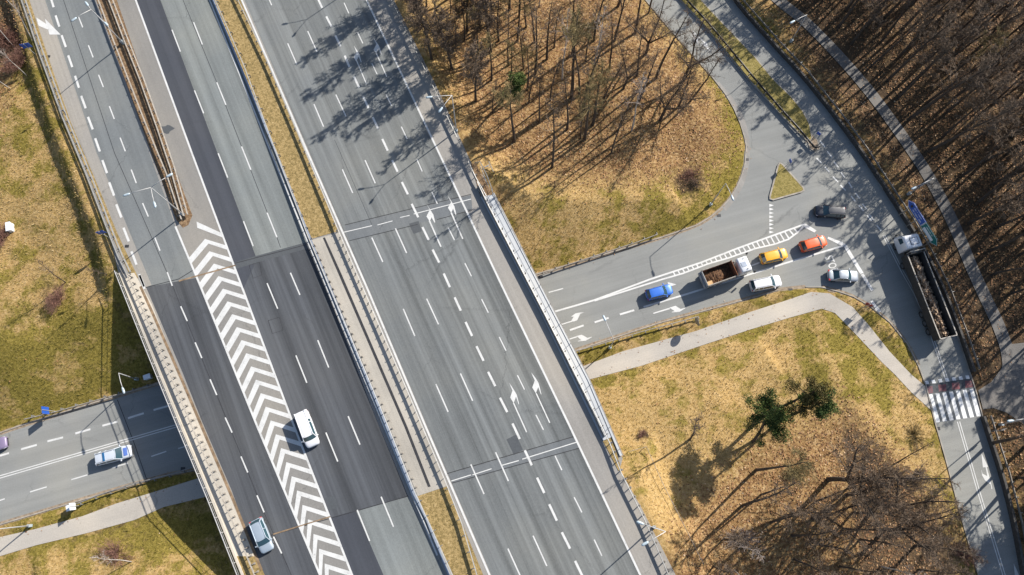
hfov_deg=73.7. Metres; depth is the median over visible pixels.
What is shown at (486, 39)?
olive tinged tree
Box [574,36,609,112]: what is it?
thin bare tree
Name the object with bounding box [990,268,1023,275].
bare tree
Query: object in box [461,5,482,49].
olive tinged tree
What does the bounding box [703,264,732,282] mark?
soil load
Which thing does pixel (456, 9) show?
dense bare tree
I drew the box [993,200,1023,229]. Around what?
bare tree
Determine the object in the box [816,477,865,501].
bare tree
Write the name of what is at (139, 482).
guardrail
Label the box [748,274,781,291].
estate car
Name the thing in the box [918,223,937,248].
direction sign
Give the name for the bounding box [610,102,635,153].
thin bare tree
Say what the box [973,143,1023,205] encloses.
bare tree
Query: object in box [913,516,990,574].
spreading tree
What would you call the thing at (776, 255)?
hatchback car
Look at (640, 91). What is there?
birch tree
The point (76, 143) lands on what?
guardrail
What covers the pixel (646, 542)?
street lamp
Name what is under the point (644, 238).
guardrail
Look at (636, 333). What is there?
guardrail
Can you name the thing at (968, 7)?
bare tree
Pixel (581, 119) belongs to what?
thin bare tree
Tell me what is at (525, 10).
olive tinged tree
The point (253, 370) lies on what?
motorway markings
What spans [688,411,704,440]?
thin bare tree
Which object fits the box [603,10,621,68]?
bare tree
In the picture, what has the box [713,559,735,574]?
bare tree
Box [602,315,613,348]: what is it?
street lamp
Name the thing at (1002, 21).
bare tree
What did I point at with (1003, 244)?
bare tree
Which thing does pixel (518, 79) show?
pine tree
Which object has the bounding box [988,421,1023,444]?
bare tree
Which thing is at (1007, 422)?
street lamp
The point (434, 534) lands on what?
guardrail
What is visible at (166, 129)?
oil stain
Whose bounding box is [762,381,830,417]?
sparse pine tree
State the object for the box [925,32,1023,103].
bare tree
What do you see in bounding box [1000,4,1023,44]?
bare tree
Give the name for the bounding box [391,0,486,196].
guardrail
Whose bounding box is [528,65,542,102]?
thin bare tree
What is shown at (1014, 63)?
bare tree
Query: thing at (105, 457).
estate car
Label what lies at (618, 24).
bare tree
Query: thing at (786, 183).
triangular island
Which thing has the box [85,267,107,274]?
thin bare tree
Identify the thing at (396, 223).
joint bands
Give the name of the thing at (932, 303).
scrap load
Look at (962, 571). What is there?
bare tree
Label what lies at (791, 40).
street lamp
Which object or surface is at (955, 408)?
zebra crossing
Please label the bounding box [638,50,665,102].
bare tree
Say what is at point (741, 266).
tipper truck
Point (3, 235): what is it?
shrub
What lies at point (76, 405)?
guardrail
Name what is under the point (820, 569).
bare tree
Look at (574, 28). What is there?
olive tinged tree
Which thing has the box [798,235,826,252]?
hatchback car
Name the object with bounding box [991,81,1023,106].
bare tree
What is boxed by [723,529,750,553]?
bare tree
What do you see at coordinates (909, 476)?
bare tree
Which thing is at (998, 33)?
bare tree
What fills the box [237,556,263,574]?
verge edge
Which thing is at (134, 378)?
street lamp
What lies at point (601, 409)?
bridge coping
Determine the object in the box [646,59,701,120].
spreading tree
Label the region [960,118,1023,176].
bare tree
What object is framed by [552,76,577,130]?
bare tree
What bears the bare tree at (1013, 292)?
on the ground at (572, 242)
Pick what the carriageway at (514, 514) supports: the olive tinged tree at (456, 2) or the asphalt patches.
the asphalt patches
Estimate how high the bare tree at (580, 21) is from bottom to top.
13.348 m
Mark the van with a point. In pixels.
(308, 431)
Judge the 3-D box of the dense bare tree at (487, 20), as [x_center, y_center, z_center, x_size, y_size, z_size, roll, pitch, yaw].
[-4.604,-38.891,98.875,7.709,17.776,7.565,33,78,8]
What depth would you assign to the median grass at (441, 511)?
85.52 m
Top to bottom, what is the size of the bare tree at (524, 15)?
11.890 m
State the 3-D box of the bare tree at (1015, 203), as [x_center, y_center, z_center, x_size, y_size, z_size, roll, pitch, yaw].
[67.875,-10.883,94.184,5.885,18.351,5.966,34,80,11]
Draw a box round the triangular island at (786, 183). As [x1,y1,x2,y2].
[771,164,802,198]
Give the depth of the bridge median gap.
90.81 m
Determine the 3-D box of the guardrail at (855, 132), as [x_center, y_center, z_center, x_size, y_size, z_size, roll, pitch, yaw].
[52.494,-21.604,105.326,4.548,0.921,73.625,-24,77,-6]
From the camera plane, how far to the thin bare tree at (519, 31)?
97.13 m
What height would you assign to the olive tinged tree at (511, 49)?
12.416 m
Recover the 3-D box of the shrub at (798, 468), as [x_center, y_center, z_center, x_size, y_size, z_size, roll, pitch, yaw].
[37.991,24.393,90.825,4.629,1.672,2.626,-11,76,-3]
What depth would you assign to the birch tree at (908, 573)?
82.81 m
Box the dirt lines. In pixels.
[139,265,329,569]
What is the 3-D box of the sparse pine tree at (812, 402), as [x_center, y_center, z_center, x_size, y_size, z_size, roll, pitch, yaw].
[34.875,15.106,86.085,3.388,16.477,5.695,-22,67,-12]
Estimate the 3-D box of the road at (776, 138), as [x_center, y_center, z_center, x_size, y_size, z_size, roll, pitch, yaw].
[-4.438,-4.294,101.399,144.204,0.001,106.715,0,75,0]
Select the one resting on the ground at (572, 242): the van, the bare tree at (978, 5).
the bare tree at (978, 5)
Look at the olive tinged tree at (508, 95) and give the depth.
91.59 m
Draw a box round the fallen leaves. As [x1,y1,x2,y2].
[0,0,1023,574]
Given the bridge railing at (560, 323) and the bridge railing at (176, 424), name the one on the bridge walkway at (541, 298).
the bridge railing at (560, 323)
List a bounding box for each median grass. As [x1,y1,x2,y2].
[215,0,336,237]
[418,487,482,574]
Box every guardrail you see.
[21,0,130,274]
[25,381,161,419]
[75,466,196,504]
[97,0,181,219]
[108,0,187,215]
[126,274,258,574]
[215,0,308,233]
[236,0,336,225]
[307,234,417,493]
[336,226,445,480]
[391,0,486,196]
[415,494,452,574]
[445,481,476,574]
[477,181,669,574]
[537,232,657,276]
[576,316,698,352]
[686,0,820,151]
[742,0,980,368]
[990,415,1023,535]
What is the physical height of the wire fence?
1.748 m
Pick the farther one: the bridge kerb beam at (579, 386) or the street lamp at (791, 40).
the street lamp at (791, 40)
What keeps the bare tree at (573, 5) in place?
on the ground at (572, 242)
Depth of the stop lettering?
101.19 m
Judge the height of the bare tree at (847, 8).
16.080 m
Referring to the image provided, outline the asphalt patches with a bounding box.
[234,221,522,509]
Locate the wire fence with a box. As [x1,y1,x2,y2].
[628,446,703,563]
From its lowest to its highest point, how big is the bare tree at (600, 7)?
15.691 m
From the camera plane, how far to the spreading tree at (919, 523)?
82.08 m
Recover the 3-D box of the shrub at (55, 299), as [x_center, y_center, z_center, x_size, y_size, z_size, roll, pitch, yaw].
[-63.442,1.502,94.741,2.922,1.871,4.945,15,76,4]
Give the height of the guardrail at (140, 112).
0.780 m
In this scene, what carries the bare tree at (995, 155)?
on the ground at (572, 242)
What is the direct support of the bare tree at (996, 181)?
on the ground at (572, 242)
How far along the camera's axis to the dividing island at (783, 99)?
109.18 m
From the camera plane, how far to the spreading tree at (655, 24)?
100.51 m
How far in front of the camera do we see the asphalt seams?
94.48 m
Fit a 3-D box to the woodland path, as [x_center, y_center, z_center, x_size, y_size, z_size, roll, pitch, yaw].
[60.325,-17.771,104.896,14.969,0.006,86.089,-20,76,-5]
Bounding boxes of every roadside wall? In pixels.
[733,0,975,371]
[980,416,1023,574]
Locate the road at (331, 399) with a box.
[244,248,407,516]
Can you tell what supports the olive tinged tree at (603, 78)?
on the ground at (572, 242)
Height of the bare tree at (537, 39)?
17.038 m
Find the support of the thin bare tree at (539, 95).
on the ground at (572, 242)
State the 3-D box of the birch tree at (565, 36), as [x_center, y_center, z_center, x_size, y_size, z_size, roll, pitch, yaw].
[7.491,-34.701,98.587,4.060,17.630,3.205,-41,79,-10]
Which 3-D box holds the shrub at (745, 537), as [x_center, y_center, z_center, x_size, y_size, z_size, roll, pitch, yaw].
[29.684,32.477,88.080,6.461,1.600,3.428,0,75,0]
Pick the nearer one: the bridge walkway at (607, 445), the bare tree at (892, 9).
the bridge walkway at (607, 445)
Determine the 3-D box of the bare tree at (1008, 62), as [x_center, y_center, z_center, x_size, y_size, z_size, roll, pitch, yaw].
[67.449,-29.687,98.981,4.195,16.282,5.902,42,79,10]
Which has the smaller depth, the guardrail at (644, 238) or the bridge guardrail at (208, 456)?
the bridge guardrail at (208, 456)
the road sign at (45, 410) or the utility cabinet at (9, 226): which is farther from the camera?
the utility cabinet at (9, 226)
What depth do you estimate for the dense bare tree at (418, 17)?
94.34 m
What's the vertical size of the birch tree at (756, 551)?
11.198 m
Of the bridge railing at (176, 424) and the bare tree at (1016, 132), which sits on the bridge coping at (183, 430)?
the bridge railing at (176, 424)
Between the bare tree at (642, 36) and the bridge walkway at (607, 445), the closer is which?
the bridge walkway at (607, 445)
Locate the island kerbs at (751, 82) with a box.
[680,0,819,200]
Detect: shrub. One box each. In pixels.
[0,23,19,51]
[0,46,25,74]
[0,222,9,248]
[42,282,66,314]
[93,537,135,568]
[637,429,646,439]
[674,166,701,183]
[690,178,705,187]
[720,526,766,552]
[781,462,813,478]
[907,419,926,450]
[949,541,988,569]
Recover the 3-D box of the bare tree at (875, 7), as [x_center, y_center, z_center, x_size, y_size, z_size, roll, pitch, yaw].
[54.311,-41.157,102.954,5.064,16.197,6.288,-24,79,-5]
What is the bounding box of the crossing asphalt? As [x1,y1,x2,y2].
[931,388,980,422]
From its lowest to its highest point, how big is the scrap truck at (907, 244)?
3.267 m
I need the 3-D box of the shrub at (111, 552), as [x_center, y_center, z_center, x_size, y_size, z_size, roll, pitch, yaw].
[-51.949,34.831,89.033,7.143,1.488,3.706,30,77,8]
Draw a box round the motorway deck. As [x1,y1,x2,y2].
[23,0,674,574]
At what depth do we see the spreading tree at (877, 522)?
80.52 m
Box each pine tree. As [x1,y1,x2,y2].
[500,70,526,102]
[742,387,796,446]
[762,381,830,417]
[778,374,829,417]
[789,383,840,420]
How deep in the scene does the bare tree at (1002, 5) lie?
98.11 m
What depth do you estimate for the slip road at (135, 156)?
99.14 m
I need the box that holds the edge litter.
[2,22,1011,536]
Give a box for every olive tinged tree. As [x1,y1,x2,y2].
[452,0,469,41]
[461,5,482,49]
[477,32,498,80]
[487,0,512,41]
[491,74,526,142]
[497,39,523,83]
[511,0,537,41]
[515,42,538,90]
[555,3,608,99]
[573,75,611,140]
[583,57,620,126]
[634,0,641,32]
[754,445,817,490]
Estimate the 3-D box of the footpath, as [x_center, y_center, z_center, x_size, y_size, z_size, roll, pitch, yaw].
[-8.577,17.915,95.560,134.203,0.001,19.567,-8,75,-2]
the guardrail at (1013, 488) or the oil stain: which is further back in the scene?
the oil stain
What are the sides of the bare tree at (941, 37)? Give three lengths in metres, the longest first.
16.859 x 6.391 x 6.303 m
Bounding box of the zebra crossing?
[925,375,980,421]
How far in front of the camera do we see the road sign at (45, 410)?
93.51 m
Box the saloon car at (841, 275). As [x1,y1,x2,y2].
[827,268,858,282]
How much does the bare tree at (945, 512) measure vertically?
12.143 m
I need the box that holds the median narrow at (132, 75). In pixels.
[96,0,191,226]
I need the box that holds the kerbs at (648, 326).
[0,0,982,574]
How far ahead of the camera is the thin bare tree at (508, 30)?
98.69 m
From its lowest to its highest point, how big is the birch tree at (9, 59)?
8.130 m
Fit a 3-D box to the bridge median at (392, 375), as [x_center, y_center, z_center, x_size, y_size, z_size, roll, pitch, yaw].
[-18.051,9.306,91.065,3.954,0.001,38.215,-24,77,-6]
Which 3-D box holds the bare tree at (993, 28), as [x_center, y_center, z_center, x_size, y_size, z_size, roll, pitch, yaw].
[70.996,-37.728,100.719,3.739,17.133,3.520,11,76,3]
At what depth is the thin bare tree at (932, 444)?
87.37 m
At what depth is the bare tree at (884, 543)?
81.91 m
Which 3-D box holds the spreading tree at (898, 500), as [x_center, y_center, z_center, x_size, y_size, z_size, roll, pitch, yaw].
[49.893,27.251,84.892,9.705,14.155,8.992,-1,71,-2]
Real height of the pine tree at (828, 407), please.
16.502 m
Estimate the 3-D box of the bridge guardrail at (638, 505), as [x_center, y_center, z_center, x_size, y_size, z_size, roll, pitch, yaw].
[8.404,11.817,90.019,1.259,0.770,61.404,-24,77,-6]
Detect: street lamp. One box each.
[0,524,32,528]
[71,1,124,43]
[118,373,138,393]
[123,173,184,215]
[426,95,457,131]
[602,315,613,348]
[636,521,665,545]
[709,183,733,205]
[789,15,806,42]
[907,178,933,194]
[998,419,1023,425]
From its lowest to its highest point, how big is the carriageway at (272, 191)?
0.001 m
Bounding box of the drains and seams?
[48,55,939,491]
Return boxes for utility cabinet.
[5,221,14,232]
[143,373,152,379]
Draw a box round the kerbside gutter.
[716,82,749,210]
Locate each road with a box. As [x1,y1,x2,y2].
[0,0,1019,574]
[45,0,195,285]
[244,248,407,516]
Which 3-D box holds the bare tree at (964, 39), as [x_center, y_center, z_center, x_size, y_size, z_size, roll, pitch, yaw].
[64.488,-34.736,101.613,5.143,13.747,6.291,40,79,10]
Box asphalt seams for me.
[63,0,578,573]
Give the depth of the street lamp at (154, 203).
86.51 m
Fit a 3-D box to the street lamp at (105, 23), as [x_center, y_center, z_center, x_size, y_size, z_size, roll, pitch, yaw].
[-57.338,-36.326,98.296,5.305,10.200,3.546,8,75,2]
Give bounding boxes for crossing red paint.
[927,380,972,392]
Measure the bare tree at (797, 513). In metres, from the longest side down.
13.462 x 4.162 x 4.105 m
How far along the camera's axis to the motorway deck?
93.02 m
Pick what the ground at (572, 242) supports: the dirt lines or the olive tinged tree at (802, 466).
the olive tinged tree at (802, 466)
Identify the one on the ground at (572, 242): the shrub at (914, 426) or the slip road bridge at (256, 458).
the shrub at (914, 426)
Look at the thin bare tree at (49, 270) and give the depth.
91.35 m
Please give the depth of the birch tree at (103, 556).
84.24 m
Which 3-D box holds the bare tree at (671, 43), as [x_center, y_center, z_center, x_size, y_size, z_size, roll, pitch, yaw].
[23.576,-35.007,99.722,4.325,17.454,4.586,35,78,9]
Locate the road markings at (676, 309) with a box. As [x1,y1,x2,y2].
[0,31,1018,574]
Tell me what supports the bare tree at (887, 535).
on the ground at (572, 242)
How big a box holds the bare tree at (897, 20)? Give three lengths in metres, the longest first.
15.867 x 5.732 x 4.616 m
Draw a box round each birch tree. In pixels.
[0,49,27,76]
[11,0,32,40]
[90,551,131,565]
[550,8,580,79]
[585,5,616,79]
[616,72,652,131]
[740,544,765,562]
[880,563,927,574]
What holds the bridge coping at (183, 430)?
on the motorway deck
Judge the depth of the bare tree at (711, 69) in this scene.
99.08 m
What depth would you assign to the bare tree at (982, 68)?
96.19 m
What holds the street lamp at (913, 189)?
on the ground at (572, 242)
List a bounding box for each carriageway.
[160,0,306,255]
[245,0,638,574]
[356,497,444,574]
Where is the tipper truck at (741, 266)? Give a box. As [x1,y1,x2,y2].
[698,252,756,288]
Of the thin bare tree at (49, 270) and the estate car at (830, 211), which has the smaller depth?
the thin bare tree at (49, 270)
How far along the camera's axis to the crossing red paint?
96.59 m
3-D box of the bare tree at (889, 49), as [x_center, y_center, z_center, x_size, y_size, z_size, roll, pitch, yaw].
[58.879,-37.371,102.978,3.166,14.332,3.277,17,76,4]
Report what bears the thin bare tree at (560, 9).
on the ground at (572, 242)
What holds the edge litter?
on the ground at (572, 242)
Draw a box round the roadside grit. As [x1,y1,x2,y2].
[0,171,919,525]
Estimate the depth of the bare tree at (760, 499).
80.62 m
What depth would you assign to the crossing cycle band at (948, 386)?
96.63 m
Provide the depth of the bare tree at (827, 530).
81.33 m
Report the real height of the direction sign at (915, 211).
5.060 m
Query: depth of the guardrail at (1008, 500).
92.33 m
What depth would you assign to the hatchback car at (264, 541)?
84.25 m
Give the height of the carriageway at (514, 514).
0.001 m
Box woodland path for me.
[772,0,1023,423]
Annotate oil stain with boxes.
[161,125,173,133]
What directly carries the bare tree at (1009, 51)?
on the ground at (572, 242)
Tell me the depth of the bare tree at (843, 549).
81.62 m
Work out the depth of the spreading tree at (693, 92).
100.55 m
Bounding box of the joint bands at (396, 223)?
[345,195,578,482]
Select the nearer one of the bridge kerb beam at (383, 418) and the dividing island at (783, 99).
the bridge kerb beam at (383, 418)
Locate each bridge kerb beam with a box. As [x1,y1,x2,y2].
[212,0,449,574]
[477,186,603,436]
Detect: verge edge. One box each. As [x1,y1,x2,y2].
[23,0,137,277]
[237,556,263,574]
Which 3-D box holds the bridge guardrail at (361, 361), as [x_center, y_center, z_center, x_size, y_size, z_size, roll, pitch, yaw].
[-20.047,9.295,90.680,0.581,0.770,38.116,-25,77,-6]
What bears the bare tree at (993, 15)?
on the ground at (572, 242)
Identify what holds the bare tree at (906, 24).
on the ground at (572, 242)
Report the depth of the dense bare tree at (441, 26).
94.82 m
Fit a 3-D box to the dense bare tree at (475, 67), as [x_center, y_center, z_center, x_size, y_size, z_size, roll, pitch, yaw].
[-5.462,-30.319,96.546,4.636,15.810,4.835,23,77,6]
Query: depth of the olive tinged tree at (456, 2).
99.65 m
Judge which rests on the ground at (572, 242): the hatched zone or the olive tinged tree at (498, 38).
the olive tinged tree at (498, 38)
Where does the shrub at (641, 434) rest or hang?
on the ground at (572, 242)
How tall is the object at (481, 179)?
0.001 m
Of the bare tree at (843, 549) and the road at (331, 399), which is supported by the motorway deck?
the road at (331, 399)
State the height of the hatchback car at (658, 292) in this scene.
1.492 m
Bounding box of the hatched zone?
[117,0,348,574]
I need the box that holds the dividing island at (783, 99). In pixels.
[682,0,810,138]
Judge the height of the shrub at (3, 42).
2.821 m
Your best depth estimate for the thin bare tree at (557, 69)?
96.40 m
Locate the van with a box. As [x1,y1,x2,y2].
[294,409,319,447]
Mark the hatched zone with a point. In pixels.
(193, 236)
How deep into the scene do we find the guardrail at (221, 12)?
99.48 m
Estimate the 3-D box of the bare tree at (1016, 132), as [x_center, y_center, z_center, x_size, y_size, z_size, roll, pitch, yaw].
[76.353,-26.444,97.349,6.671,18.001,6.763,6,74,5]
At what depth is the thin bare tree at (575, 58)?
95.74 m
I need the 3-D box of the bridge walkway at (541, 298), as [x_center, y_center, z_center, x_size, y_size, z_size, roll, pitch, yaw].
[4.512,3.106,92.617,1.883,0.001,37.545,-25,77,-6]
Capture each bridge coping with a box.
[119,272,243,574]
[493,193,621,455]
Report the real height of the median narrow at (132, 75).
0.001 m
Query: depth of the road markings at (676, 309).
100.11 m
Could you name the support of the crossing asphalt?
on the road at (776, 138)
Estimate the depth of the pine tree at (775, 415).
85.23 m
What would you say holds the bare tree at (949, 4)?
on the ground at (572, 242)
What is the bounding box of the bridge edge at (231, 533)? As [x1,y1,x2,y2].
[122,273,253,555]
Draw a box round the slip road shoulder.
[29,0,150,286]
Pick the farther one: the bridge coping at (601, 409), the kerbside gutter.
the kerbside gutter
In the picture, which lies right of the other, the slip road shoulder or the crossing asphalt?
the crossing asphalt
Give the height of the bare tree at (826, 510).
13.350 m
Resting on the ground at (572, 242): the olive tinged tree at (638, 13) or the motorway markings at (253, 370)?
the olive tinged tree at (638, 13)
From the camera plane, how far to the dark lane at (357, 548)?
85.12 m
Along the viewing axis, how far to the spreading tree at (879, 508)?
82.87 m
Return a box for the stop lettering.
[825,256,837,269]
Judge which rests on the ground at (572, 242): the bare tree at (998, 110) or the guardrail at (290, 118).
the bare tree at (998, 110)
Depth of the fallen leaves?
103.45 m
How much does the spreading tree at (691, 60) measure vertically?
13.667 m
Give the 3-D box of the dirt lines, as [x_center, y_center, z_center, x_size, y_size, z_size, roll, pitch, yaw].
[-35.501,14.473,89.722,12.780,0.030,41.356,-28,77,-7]
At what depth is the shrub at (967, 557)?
89.86 m
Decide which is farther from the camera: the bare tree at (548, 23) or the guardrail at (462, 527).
the bare tree at (548, 23)
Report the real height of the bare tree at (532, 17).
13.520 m
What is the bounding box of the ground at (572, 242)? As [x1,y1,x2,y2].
[0,0,1023,574]
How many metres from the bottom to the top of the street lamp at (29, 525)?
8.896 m
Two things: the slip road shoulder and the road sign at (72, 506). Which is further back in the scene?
the slip road shoulder
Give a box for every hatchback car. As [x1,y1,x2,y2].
[0,436,8,449]
[249,517,274,553]
[645,283,672,300]
[759,247,787,264]
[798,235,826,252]
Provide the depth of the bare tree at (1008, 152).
102.80 m
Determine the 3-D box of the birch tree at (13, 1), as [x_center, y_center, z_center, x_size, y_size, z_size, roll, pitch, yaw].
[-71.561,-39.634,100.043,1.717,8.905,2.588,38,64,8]
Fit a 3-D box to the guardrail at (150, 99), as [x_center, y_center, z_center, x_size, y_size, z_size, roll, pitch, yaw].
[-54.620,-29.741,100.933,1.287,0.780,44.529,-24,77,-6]
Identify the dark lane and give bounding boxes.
[137,0,254,287]
[331,510,382,574]
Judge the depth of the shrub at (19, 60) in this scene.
103.10 m
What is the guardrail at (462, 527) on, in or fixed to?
on the median grass at (441, 511)
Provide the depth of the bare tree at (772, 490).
83.83 m
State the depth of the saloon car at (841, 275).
99.72 m
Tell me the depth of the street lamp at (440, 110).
90.74 m
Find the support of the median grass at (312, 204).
on the motorway deck
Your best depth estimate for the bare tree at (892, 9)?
108.21 m
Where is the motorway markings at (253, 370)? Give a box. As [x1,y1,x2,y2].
[37,0,640,574]
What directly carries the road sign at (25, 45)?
on the ground at (572, 242)
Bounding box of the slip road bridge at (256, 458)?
[147,278,318,574]
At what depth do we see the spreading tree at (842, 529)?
82.11 m
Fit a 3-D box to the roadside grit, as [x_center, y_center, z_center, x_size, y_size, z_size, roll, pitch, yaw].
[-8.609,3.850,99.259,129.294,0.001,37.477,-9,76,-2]
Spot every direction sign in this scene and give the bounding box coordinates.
[898,200,925,226]
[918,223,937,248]
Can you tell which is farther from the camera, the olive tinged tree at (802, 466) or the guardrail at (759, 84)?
the guardrail at (759, 84)
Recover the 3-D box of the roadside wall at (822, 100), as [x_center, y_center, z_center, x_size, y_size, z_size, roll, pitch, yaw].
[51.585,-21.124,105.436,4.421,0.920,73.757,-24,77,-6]
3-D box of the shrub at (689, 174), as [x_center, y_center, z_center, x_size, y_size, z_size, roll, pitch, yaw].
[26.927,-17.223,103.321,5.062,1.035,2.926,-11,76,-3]
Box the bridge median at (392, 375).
[312,233,446,495]
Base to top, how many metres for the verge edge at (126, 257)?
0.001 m
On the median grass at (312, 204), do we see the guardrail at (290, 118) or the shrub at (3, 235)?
the guardrail at (290, 118)
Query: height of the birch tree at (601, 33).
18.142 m
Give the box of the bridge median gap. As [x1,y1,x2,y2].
[323,237,430,486]
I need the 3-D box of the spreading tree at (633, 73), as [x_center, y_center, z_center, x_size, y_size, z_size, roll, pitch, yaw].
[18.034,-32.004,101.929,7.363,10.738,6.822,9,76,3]
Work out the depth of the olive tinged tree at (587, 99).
91.55 m
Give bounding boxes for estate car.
[94,445,132,465]
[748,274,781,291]
[814,203,845,219]
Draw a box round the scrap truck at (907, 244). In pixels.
[893,230,956,340]
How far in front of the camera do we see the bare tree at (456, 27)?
100.43 m
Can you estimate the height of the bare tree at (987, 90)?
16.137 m
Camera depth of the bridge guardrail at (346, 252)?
90.76 m
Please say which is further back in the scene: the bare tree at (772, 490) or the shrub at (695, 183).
the shrub at (695, 183)
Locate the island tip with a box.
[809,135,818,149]
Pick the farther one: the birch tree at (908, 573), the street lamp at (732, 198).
the street lamp at (732, 198)
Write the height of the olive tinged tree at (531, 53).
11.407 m
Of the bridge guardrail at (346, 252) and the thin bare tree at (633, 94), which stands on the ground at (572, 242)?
the thin bare tree at (633, 94)
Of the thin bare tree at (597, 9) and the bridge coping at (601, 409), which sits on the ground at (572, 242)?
the thin bare tree at (597, 9)
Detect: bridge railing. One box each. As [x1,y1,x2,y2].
[114,270,237,574]
[475,161,492,190]
[491,189,623,455]
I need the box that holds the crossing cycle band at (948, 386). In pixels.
[927,378,970,393]
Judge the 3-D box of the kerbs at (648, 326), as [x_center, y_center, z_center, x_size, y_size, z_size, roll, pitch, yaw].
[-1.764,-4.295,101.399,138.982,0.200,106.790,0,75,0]
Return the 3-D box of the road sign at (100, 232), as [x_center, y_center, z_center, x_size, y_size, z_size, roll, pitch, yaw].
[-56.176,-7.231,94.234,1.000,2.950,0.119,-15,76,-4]
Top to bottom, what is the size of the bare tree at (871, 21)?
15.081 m
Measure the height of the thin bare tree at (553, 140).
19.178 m
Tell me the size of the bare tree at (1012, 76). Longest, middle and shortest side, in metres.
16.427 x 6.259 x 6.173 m
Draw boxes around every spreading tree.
[613,33,654,90]
[620,0,679,54]
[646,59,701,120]
[669,61,711,107]
[673,14,733,80]
[805,485,899,561]
[826,431,960,540]
[845,450,932,524]
[875,467,966,544]
[882,497,969,571]
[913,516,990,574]
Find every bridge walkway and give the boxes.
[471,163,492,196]
[481,195,611,439]
[603,437,620,470]
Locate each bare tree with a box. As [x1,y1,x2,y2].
[38,260,65,282]
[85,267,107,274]
[402,0,452,59]
[428,0,463,69]
[447,0,484,31]
[452,15,462,49]
[458,36,489,101]
[466,0,507,52]
[487,80,498,112]
[497,7,513,64]
[512,23,531,69]
[515,0,526,27]
[520,0,540,42]
[523,6,552,74]
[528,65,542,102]
[532,62,545,122]
[536,93,569,167]
[541,0,565,59]
[549,56,566,101]
[552,7,565,47]
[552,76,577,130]
[565,0,584,23]
[566,30,585,96]
[569,2,586,54]
[572,98,586,138]
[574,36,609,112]
[584,1,598,61]
[587,0,610,41]
[600,58,629,109]
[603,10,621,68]
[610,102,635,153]
[612,0,639,41]
[617,77,643,131]
[630,20,649,75]
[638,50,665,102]
[655,7,693,78]
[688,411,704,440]
[689,56,724,102]
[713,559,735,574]
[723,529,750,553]
[741,477,804,506]
[760,480,795,495]
[770,500,815,534]
[784,490,836,525]
[791,519,840,549]
[793,551,844,574]
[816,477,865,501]
[818,537,860,562]
[836,0,878,28]
[839,562,890,574]
[844,0,854,11]
[845,514,905,545]
[850,0,910,45]
[852,463,901,490]
[852,500,911,528]
[859,532,910,552]
[867,0,887,26]
[869,3,941,67]
[871,460,927,491]
[880,0,924,42]
[884,0,901,17]
[886,9,961,81]
[894,441,934,464]
[897,36,957,99]
[898,0,968,57]
[899,0,930,32]
[908,53,997,119]
[913,503,964,520]
[916,22,979,78]
[917,561,972,574]
[923,0,986,32]
[925,0,1006,60]
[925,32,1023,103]
[927,94,1021,152]
[941,74,1009,137]
[944,50,1017,114]
[948,23,1010,77]
[953,7,1023,57]
[954,35,1023,97]
[956,0,1022,38]
[959,99,1023,149]
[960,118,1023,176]
[961,0,975,15]
[966,68,1023,127]
[966,182,1023,224]
[972,0,1023,54]
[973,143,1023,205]
[980,1,1012,26]
[981,30,1023,81]
[984,137,1023,161]
[987,233,1023,251]
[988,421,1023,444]
[990,155,1023,185]
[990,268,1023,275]
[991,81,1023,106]
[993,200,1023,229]
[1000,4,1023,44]
[1005,143,1023,155]
[1007,288,1023,295]
[1011,125,1023,137]
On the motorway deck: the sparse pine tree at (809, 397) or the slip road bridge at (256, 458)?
the slip road bridge at (256, 458)
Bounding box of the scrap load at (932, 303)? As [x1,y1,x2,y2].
[903,256,948,336]
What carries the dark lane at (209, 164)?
on the motorway deck
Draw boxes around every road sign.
[19,43,35,54]
[41,406,50,413]
[69,503,79,509]
[95,230,109,237]
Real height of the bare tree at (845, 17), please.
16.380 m
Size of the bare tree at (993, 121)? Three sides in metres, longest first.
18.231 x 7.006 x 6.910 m
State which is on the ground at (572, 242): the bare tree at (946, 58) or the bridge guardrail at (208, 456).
the bare tree at (946, 58)
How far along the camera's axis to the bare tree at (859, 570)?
82.11 m
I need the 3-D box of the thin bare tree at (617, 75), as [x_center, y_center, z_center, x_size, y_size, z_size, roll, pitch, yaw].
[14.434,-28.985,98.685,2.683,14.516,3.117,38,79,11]
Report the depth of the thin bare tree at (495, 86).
98.41 m
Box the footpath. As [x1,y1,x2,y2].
[0,292,932,555]
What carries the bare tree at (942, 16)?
on the ground at (572, 242)
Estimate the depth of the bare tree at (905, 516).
81.52 m
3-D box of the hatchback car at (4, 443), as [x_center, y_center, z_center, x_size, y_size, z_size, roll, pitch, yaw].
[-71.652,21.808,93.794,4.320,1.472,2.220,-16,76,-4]
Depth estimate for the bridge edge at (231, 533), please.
88.83 m
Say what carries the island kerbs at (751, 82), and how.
on the road at (776, 138)
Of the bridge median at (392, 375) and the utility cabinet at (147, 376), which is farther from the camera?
the utility cabinet at (147, 376)
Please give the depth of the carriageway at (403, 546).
85.27 m

